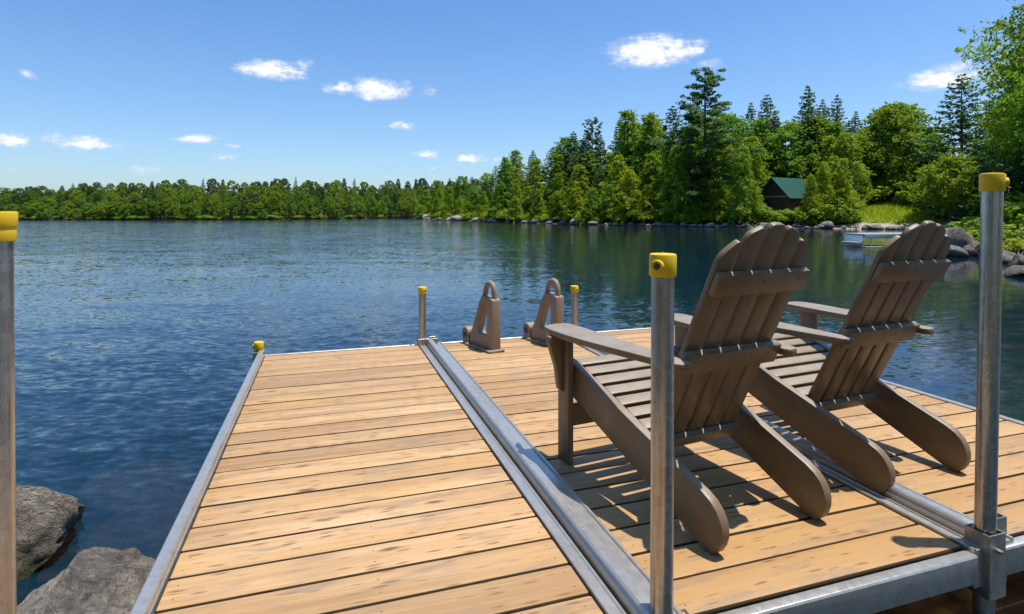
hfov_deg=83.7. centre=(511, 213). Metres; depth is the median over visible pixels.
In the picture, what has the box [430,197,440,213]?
broadleaf tree
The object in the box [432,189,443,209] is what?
broadleaf tree
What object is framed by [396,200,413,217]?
tree
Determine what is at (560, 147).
broadleaf tree
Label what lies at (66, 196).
tree
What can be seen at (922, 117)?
broadleaf tree
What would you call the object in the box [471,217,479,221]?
shore rock
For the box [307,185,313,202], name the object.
tree
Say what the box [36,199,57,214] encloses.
tree
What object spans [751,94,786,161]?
spruce tree
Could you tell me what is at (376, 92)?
sky
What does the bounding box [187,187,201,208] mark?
tree
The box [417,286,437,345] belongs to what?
dock post
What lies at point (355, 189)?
tree
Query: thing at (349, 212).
tree
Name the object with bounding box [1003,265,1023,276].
boulder
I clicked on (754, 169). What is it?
broadleaf tree
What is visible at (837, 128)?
broadleaf tree
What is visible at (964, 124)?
spruce tree
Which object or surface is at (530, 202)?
spruce tree
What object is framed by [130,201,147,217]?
tree
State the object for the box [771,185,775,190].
window
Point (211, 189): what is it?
spruce
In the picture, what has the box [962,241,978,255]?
boulder
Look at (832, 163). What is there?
broadleaf tree
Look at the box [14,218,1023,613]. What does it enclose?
water
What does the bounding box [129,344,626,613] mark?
dock section
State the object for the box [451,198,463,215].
broadleaf tree
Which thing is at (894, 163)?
broadleaf tree
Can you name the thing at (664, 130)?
broadleaf tree
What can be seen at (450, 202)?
broadleaf tree
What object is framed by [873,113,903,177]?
spruce tree
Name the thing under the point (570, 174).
spruce tree
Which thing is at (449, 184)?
spruce tree
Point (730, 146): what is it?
broadleaf tree
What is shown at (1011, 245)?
shrub
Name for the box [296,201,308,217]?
tree
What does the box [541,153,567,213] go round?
broadleaf tree
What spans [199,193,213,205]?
tree
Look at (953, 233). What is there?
boulder
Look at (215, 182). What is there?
tree
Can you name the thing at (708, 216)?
shrub
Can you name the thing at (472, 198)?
broadleaf tree
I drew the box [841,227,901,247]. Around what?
raised dock
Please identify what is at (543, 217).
shrub
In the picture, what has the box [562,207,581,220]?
shrub
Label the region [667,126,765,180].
broadleaf tree
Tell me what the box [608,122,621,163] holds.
spruce tree
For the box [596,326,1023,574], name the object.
dock section
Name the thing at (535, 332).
ladder bracket
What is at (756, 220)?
shrub
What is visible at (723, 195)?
broadleaf tree
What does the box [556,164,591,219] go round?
broadleaf tree
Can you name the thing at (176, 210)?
tree
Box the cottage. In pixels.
[759,177,815,215]
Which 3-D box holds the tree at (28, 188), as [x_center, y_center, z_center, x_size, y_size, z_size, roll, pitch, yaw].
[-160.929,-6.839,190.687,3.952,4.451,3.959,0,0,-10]
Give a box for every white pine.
[566,117,611,200]
[646,67,766,196]
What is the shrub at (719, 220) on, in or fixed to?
on the ground at (942, 221)
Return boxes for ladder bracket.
[462,280,504,353]
[523,278,563,345]
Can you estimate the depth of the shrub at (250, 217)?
128.40 m
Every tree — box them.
[0,187,6,197]
[0,193,18,204]
[3,204,24,215]
[6,193,31,207]
[11,188,25,197]
[18,202,36,217]
[23,186,33,193]
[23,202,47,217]
[25,190,39,202]
[31,187,44,197]
[32,198,52,213]
[35,186,49,197]
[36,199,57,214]
[36,208,63,219]
[41,196,57,202]
[53,190,65,199]
[54,206,75,218]
[57,200,72,213]
[62,191,71,205]
[63,187,82,199]
[64,208,85,219]
[67,189,87,207]
[68,197,87,211]
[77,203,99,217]
[78,183,88,190]
[78,197,94,209]
[79,185,90,196]
[84,186,98,202]
[88,189,111,204]
[90,182,105,194]
[93,200,111,213]
[93,203,111,218]
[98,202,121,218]
[101,192,120,203]
[103,183,116,198]
[106,189,116,200]
[109,202,126,218]
[111,196,120,212]
[116,182,127,195]
[116,184,127,197]
[119,197,136,209]
[121,203,141,216]
[125,182,138,197]
[125,195,143,213]
[126,192,142,203]
[130,182,151,197]
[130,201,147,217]
[137,198,157,218]
[140,187,154,199]
[147,181,154,194]
[147,192,162,213]
[148,201,162,218]
[154,189,164,200]
[156,183,174,197]
[156,198,178,218]
[157,194,168,213]
[160,180,172,188]
[163,191,177,204]
[165,196,179,210]
[168,204,188,217]
[173,179,190,193]
[175,189,191,206]
[175,204,193,218]
[176,195,187,206]
[177,184,188,196]
[180,192,202,211]
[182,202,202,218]
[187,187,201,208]
[196,186,205,193]
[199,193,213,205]
[200,193,211,213]
[205,178,219,192]
[207,193,221,214]
[208,199,221,217]
[215,185,227,202]
[218,202,234,218]
[219,180,238,195]
[220,193,234,211]
[228,199,243,216]
[231,191,250,203]
[237,182,247,192]
[238,201,249,217]
[242,192,261,213]
[242,202,258,216]
[243,185,258,196]
[249,181,263,194]
[253,203,267,218]
[254,195,273,214]
[258,184,263,193]
[260,186,274,202]
[262,186,281,210]
[264,192,282,213]
[267,178,281,188]
[272,193,291,214]
[273,203,290,217]
[274,183,283,198]
[276,178,291,198]
[281,189,292,203]
[282,197,297,217]
[288,186,306,204]
[290,193,297,214]
[296,182,310,204]
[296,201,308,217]
[297,191,315,213]
[302,180,313,190]
[304,198,318,218]
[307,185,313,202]
[308,181,320,190]
[314,186,325,211]
[321,193,335,213]
[321,196,336,217]
[323,182,329,190]
[324,181,345,200]
[326,191,337,205]
[329,180,342,193]
[329,197,347,214]
[331,202,344,218]
[332,193,344,201]
[341,194,357,213]
[342,178,346,194]
[343,186,354,208]
[344,204,354,218]
[349,202,368,217]
[352,187,359,201]
[357,181,373,200]
[359,190,365,210]
[363,194,376,213]
[364,186,382,208]
[364,197,380,217]
[374,193,380,210]
[376,200,388,217]
[380,186,392,197]
[380,195,393,213]
[384,180,397,190]
[386,203,399,217]
[388,184,401,200]
[391,187,402,209]
[392,193,402,214]
[395,179,400,189]
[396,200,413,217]
[399,188,411,201]
[400,191,418,212]
[402,188,418,209]
[403,181,411,191]
[408,197,418,216]
[413,195,429,214]
[414,179,419,192]
[414,204,426,215]
[416,187,425,199]
[418,178,430,189]
[418,190,432,213]
[420,180,431,201]
[424,181,444,210]
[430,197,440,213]
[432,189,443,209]
[436,186,455,210]
[439,204,449,219]
[444,178,453,199]
[444,193,454,213]
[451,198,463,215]
[453,176,467,207]
[453,188,464,204]
[453,195,463,212]
[459,186,479,209]
[459,201,473,218]
[462,176,480,211]
[464,190,481,214]
[469,179,480,194]
[474,172,494,208]
[474,191,488,216]
[477,205,485,219]
[480,179,491,204]
[484,200,495,219]
[487,166,497,200]
[489,156,516,211]
[493,167,529,213]
[493,195,506,220]
[503,184,512,216]
[505,196,523,222]
[507,183,526,214]
[508,149,526,184]
[520,150,544,213]
[521,158,549,213]
[526,183,543,212]
[526,189,546,220]
[540,149,555,213]
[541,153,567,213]
[542,137,580,196]
[544,172,566,212]
[548,190,564,221]
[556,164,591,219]
[559,132,578,181]
[560,155,577,194]
[563,188,583,223]
[568,133,596,188]
[572,150,604,209]
[575,188,602,224]
[586,167,608,215]
[589,152,615,201]
[590,135,605,179]
[590,155,632,212]
[597,184,617,222]
[599,110,645,200]
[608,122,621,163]
[609,169,646,224]
[614,123,645,161]
[619,143,637,178]
[620,156,647,212]
[626,138,663,173]
[628,111,665,191]
[630,184,663,222]
[633,154,663,208]
[644,118,666,147]
[651,144,698,223]
[651,150,685,204]
[653,134,681,184]
[655,166,678,220]
[658,106,686,150]
[666,175,706,222]
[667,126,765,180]
[678,116,723,144]
[678,145,699,187]
[683,111,765,214]
[683,124,707,177]
[691,145,729,216]
[707,183,732,221]
[709,152,736,208]
[718,143,737,164]
[722,145,766,226]
[732,135,773,202]
[738,158,766,208]
[743,102,756,131]
[747,117,784,178]
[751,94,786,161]
[760,120,823,179]
[763,111,792,177]
[782,108,825,178]
[783,116,832,177]
[791,85,827,139]
[795,174,823,226]
[803,134,861,199]
[814,120,860,188]
[814,155,850,202]
[814,161,838,212]
[816,99,831,127]
[822,132,880,209]
[828,94,853,134]
[829,158,863,219]
[842,158,859,202]
[843,120,857,161]
[850,111,862,143]
[853,101,932,201]
[853,102,957,197]
[853,125,887,201]
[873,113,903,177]
[894,113,922,183]
[906,74,1010,220]
[909,152,980,227]
[910,128,949,190]
[946,140,986,223]
[953,0,1023,162]
[953,100,1020,217]
[959,83,1023,218]
[972,14,1023,198]
[982,123,1023,209]
[989,37,1023,165]
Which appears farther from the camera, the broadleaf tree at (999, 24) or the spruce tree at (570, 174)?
the spruce tree at (570, 174)
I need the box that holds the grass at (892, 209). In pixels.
[851,198,934,223]
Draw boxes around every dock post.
[0,211,17,613]
[253,341,264,361]
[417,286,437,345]
[570,285,578,325]
[649,252,689,613]
[965,172,1009,613]
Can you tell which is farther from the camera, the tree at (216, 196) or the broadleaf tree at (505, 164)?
the tree at (216, 196)
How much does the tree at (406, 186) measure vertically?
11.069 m
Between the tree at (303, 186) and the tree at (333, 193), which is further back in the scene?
the tree at (303, 186)
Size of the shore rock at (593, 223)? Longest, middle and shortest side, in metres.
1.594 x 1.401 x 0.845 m
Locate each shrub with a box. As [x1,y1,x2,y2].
[18,215,27,219]
[125,215,141,219]
[137,215,149,219]
[175,215,188,219]
[200,215,217,219]
[243,215,257,219]
[262,215,277,218]
[291,215,304,218]
[316,215,327,218]
[427,213,436,218]
[462,213,469,219]
[467,212,476,219]
[481,210,493,217]
[494,208,507,221]
[506,212,518,221]
[520,214,529,220]
[529,212,540,220]
[539,214,548,221]
[548,214,561,221]
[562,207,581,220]
[574,209,591,223]
[593,215,604,222]
[602,209,613,222]
[609,211,623,222]
[622,208,640,223]
[632,207,658,223]
[649,212,664,222]
[659,213,672,222]
[670,210,691,223]
[687,216,702,224]
[700,210,718,222]
[715,214,728,223]
[720,211,745,224]
[729,207,759,222]
[745,214,760,223]
[755,204,774,222]
[766,210,789,223]
[774,209,797,223]
[780,208,795,224]
[790,207,808,223]
[795,203,829,225]
[810,210,831,220]
[819,198,866,218]
[827,212,846,224]
[831,204,863,223]
[857,183,883,200]
[864,180,901,201]
[870,175,919,201]
[892,185,948,206]
[911,198,957,218]
[944,216,974,228]
[959,216,1013,228]
[962,225,979,237]
[964,194,1023,235]
[964,223,1023,243]
[1003,238,1023,254]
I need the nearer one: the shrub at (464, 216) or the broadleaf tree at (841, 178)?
the broadleaf tree at (841, 178)
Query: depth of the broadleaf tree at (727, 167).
64.23 m
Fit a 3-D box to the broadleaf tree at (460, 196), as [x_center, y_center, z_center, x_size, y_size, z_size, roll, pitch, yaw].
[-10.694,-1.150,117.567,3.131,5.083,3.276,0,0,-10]
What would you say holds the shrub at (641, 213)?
on the ground at (942, 221)
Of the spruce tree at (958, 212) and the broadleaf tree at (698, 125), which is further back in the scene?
the broadleaf tree at (698, 125)
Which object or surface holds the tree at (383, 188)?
on the ground at (942, 221)
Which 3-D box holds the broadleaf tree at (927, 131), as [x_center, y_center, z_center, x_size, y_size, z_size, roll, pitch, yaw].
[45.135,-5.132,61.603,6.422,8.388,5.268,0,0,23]
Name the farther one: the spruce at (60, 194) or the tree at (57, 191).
the tree at (57, 191)
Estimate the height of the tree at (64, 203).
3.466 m
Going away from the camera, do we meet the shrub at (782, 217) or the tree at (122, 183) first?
the shrub at (782, 217)
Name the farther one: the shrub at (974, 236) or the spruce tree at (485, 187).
the spruce tree at (485, 187)
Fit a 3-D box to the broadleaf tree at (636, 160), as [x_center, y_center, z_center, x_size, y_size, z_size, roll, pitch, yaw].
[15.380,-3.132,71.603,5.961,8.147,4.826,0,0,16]
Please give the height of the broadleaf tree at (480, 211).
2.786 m
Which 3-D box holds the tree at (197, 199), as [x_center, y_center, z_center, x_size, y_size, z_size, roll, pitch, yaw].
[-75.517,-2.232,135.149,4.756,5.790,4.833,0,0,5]
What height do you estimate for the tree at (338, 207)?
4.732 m
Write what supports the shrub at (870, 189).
on the ground at (942, 221)
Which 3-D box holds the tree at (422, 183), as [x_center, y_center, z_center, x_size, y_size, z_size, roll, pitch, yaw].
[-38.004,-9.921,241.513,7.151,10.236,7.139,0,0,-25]
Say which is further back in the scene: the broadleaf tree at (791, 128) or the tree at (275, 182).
the tree at (275, 182)
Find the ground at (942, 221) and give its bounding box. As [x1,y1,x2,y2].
[0,193,1023,265]
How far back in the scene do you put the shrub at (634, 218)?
67.02 m
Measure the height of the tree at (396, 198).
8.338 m
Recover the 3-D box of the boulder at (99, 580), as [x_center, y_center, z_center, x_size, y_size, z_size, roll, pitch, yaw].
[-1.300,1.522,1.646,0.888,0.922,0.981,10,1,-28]
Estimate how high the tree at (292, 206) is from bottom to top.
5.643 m
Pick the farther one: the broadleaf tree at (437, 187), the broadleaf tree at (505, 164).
the broadleaf tree at (437, 187)
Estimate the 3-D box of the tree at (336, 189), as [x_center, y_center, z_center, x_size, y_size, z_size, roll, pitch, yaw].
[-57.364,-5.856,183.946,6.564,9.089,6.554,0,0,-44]
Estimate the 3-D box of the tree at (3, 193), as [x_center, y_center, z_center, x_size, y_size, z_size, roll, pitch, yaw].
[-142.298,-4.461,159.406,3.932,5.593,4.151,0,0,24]
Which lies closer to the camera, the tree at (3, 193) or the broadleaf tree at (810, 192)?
the broadleaf tree at (810, 192)
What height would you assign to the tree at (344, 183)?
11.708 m
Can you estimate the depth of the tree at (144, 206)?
124.34 m
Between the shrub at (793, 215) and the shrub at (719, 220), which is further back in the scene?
the shrub at (719, 220)
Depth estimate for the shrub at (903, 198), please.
58.05 m
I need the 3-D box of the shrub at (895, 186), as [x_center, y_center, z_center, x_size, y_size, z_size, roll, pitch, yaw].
[41.166,-2.524,60.901,6.065,3.123,5.689,0,0,23]
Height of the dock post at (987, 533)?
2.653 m
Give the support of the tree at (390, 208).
on the ground at (942, 221)
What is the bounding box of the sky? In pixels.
[0,0,1023,194]
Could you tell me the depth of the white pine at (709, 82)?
63.65 m
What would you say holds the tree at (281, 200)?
on the ground at (942, 221)
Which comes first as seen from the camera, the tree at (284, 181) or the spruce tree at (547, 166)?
the spruce tree at (547, 166)
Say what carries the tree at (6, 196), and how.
on the ground at (942, 221)
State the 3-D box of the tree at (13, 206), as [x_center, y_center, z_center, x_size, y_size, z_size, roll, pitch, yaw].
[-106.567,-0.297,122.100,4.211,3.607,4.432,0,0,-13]
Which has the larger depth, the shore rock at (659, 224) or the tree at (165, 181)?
the tree at (165, 181)
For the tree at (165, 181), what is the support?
on the ground at (942, 221)
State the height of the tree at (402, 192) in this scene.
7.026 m
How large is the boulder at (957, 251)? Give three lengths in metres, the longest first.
0.765 x 0.761 x 0.674 m
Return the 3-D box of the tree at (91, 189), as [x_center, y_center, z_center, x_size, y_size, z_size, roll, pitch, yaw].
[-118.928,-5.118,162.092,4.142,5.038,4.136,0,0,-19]
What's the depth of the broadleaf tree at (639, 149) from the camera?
72.27 m
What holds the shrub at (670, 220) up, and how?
on the ground at (942, 221)
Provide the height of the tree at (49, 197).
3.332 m
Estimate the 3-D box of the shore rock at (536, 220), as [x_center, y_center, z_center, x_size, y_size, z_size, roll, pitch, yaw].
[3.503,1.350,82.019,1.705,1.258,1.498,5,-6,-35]
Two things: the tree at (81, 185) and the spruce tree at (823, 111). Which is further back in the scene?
the tree at (81, 185)
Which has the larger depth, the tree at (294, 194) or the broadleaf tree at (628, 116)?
the tree at (294, 194)
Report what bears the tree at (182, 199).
on the ground at (942, 221)
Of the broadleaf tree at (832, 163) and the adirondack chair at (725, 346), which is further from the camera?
the broadleaf tree at (832, 163)
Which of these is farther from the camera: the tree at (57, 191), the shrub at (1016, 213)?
the tree at (57, 191)
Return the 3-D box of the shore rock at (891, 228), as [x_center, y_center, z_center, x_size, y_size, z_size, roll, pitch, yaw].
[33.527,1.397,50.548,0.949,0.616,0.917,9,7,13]
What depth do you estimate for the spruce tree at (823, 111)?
74.81 m
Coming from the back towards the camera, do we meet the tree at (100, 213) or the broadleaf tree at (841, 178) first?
the tree at (100, 213)
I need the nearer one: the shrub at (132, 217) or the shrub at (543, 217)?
the shrub at (543, 217)
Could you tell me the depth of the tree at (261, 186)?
167.59 m
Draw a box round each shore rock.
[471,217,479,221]
[531,218,541,222]
[570,218,579,224]
[588,221,598,224]
[654,222,666,225]
[666,223,677,225]
[704,222,714,226]
[741,223,749,226]
[753,222,768,227]
[792,223,802,227]
[816,224,824,228]
[819,220,834,228]
[861,225,869,228]
[869,224,884,228]
[885,226,897,229]
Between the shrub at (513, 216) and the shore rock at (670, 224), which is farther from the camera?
the shrub at (513, 216)
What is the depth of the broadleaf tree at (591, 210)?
71.26 m
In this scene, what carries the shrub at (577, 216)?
on the ground at (942, 221)
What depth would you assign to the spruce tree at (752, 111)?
79.72 m
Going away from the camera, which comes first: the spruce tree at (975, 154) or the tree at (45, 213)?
the spruce tree at (975, 154)
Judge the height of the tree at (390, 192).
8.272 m
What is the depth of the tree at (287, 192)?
156.00 m
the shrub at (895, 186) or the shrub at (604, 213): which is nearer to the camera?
the shrub at (895, 186)
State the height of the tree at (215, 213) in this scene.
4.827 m
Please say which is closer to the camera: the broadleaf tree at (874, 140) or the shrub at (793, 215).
the shrub at (793, 215)
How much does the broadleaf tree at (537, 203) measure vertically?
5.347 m
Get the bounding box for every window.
[764,199,769,205]
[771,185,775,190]
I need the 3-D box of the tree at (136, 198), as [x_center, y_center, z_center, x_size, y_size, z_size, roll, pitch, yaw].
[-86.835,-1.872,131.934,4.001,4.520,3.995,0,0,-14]
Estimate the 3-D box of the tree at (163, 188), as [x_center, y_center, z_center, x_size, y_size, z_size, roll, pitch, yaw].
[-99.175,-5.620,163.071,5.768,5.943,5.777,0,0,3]
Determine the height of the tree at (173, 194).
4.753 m
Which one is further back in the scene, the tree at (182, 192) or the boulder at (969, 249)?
the tree at (182, 192)
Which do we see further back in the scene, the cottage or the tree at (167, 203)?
the tree at (167, 203)
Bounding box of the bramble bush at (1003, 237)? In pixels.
[949,223,1023,255]
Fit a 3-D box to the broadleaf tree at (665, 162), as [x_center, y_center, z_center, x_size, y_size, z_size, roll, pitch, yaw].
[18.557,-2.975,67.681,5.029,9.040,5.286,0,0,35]
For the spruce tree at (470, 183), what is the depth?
121.97 m
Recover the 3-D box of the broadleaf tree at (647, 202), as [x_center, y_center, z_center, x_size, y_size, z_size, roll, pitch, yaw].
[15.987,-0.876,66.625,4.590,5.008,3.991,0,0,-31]
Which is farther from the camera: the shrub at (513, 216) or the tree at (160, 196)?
the tree at (160, 196)
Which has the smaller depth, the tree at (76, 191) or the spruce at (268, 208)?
the spruce at (268, 208)
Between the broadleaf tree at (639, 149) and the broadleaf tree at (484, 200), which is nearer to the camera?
the broadleaf tree at (639, 149)
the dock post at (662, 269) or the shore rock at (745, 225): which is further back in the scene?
the shore rock at (745, 225)
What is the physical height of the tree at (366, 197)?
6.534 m
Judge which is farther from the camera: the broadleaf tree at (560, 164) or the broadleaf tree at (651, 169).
the broadleaf tree at (560, 164)
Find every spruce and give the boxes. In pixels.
[55,190,62,208]
[201,200,209,216]
[208,179,214,195]
[266,203,271,214]
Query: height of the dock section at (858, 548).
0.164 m
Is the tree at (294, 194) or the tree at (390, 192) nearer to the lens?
the tree at (294, 194)
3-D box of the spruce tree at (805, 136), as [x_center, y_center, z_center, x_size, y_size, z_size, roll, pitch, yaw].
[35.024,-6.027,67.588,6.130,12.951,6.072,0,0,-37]
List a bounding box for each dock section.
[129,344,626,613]
[427,336,982,613]
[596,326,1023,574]
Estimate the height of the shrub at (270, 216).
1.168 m
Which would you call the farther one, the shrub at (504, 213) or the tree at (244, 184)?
the tree at (244, 184)
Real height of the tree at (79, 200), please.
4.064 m
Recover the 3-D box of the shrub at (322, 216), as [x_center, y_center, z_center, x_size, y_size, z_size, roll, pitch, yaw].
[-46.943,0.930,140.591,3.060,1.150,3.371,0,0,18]
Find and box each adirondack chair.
[544,222,831,553]
[748,221,970,493]
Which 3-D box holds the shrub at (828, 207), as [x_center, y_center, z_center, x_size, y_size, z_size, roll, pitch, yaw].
[31.288,-0.184,55.424,4.551,2.707,4.852,0,0,-42]
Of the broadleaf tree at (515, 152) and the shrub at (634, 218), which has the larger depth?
the broadleaf tree at (515, 152)
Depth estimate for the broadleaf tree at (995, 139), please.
32.36 m
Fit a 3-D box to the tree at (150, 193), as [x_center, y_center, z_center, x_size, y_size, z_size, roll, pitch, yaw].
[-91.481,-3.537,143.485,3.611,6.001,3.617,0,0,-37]
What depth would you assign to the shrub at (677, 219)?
62.88 m
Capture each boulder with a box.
[16,484,84,582]
[17,547,155,613]
[450,215,462,220]
[945,227,976,246]
[946,245,968,257]
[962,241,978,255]
[1002,250,1015,263]
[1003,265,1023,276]
[1010,254,1023,265]
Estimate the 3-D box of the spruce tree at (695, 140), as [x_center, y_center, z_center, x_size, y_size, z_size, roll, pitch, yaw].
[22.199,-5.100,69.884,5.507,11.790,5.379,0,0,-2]
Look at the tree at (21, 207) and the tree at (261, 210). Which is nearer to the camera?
the tree at (21, 207)
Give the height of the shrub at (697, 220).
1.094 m
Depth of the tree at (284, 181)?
196.36 m
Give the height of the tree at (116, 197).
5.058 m
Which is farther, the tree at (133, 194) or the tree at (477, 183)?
the tree at (477, 183)
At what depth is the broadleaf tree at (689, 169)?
66.30 m
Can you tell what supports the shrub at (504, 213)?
on the ground at (942, 221)
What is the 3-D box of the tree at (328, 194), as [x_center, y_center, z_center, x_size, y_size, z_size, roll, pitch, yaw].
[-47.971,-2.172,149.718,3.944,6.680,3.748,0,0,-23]
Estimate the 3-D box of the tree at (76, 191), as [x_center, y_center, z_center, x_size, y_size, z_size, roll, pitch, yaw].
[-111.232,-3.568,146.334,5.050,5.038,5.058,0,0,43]
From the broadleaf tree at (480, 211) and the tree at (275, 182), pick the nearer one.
the broadleaf tree at (480, 211)
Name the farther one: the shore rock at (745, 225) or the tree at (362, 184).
the tree at (362, 184)
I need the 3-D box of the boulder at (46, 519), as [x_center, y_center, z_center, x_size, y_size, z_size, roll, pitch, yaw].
[-2.295,1.428,2.415,0.844,0.879,0.904,0,0,16]
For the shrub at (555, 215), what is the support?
on the ground at (942, 221)
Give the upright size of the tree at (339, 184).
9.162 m
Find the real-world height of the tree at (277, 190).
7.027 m
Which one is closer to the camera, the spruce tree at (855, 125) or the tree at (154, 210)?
the spruce tree at (855, 125)
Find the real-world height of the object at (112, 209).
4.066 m
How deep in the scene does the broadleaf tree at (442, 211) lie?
122.52 m
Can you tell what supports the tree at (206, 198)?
on the ground at (942, 221)
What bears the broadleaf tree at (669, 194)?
on the ground at (942, 221)
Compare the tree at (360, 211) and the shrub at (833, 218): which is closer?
the shrub at (833, 218)
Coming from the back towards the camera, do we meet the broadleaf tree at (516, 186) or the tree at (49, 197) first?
the tree at (49, 197)
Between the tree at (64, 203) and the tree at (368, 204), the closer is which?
the tree at (64, 203)
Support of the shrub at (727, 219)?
on the ground at (942, 221)
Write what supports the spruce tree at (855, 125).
on the ground at (942, 221)
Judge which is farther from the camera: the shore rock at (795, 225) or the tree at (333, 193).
the tree at (333, 193)
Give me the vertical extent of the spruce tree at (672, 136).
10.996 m
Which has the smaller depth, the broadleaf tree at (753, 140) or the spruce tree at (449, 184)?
the broadleaf tree at (753, 140)
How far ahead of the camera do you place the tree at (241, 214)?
129.21 m
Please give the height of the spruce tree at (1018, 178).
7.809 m
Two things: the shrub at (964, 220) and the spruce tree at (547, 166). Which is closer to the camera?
the shrub at (964, 220)
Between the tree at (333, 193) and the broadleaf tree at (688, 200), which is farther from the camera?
the tree at (333, 193)
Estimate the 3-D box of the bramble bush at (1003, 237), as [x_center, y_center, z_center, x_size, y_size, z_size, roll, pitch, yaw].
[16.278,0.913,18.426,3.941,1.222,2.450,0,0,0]
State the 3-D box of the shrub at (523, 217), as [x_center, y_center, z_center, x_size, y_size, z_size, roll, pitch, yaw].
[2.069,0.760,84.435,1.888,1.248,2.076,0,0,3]
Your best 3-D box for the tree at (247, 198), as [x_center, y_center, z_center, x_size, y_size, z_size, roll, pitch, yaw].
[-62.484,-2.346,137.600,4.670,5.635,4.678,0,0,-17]
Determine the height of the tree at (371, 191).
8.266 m
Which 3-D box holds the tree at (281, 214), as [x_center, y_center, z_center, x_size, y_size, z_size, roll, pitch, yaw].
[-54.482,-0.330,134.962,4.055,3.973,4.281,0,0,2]
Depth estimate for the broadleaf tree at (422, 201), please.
150.71 m
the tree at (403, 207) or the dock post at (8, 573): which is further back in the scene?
the tree at (403, 207)
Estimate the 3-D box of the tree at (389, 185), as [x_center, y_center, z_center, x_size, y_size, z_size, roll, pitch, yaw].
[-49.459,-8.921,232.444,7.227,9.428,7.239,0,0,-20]
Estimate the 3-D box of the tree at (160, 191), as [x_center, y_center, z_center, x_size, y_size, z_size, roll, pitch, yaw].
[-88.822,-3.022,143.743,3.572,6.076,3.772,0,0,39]
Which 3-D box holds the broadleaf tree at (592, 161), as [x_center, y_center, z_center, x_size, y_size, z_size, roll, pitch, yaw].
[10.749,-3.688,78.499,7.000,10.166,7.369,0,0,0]
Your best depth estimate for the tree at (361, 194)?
176.99 m
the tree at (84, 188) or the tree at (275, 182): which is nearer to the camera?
the tree at (84, 188)
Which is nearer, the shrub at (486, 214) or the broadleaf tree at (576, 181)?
the broadleaf tree at (576, 181)
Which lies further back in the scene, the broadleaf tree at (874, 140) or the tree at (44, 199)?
the tree at (44, 199)
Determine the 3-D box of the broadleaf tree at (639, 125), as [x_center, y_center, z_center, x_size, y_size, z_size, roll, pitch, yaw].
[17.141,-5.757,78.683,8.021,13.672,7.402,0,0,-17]
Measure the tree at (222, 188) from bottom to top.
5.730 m
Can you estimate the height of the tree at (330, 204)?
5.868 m
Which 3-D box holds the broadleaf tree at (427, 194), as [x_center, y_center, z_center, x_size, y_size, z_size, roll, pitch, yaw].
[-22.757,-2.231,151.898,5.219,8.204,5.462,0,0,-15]
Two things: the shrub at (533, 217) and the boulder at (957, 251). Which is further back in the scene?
the shrub at (533, 217)
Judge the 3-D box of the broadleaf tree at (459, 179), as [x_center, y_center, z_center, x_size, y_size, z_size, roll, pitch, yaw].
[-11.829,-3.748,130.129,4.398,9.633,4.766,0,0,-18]
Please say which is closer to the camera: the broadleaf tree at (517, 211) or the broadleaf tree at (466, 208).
the broadleaf tree at (517, 211)
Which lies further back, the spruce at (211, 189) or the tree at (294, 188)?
the tree at (294, 188)
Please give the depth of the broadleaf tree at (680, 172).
63.84 m
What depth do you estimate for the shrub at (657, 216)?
65.12 m
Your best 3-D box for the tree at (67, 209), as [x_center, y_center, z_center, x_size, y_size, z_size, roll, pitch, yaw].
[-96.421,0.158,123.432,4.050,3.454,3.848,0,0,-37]
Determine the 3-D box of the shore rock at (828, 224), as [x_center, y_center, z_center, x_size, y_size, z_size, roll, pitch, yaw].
[29.750,1.328,53.941,1.389,1.293,1.309,0,0,9]
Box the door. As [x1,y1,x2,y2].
[774,198,780,212]
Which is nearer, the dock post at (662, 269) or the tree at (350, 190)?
the dock post at (662, 269)
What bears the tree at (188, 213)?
on the ground at (942, 221)
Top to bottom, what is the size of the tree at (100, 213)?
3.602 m
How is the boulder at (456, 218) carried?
on the ground at (942, 221)
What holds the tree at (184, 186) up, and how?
on the ground at (942, 221)
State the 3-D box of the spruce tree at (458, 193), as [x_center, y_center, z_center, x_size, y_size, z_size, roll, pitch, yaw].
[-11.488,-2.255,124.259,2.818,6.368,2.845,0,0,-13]
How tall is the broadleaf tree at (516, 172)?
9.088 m
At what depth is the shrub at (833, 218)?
54.15 m
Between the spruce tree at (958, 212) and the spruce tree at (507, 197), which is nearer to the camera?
the spruce tree at (958, 212)
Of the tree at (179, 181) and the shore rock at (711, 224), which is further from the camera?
the tree at (179, 181)
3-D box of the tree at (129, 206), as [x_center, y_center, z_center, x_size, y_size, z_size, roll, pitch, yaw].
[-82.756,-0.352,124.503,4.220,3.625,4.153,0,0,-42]
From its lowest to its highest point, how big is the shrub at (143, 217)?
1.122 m
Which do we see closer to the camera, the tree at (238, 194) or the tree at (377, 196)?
the tree at (238, 194)
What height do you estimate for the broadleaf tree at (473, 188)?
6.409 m
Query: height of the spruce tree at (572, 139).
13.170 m
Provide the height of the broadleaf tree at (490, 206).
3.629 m
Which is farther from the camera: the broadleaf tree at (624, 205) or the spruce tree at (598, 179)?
the spruce tree at (598, 179)
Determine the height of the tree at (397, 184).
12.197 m
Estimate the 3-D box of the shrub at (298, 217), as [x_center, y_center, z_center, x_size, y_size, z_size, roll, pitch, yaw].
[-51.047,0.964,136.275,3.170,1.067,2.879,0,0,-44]
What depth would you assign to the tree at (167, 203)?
125.39 m
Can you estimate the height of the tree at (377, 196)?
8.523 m
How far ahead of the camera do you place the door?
60.79 m
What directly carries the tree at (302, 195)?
on the ground at (942, 221)
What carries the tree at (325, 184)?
on the ground at (942, 221)
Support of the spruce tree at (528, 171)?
on the ground at (942, 221)

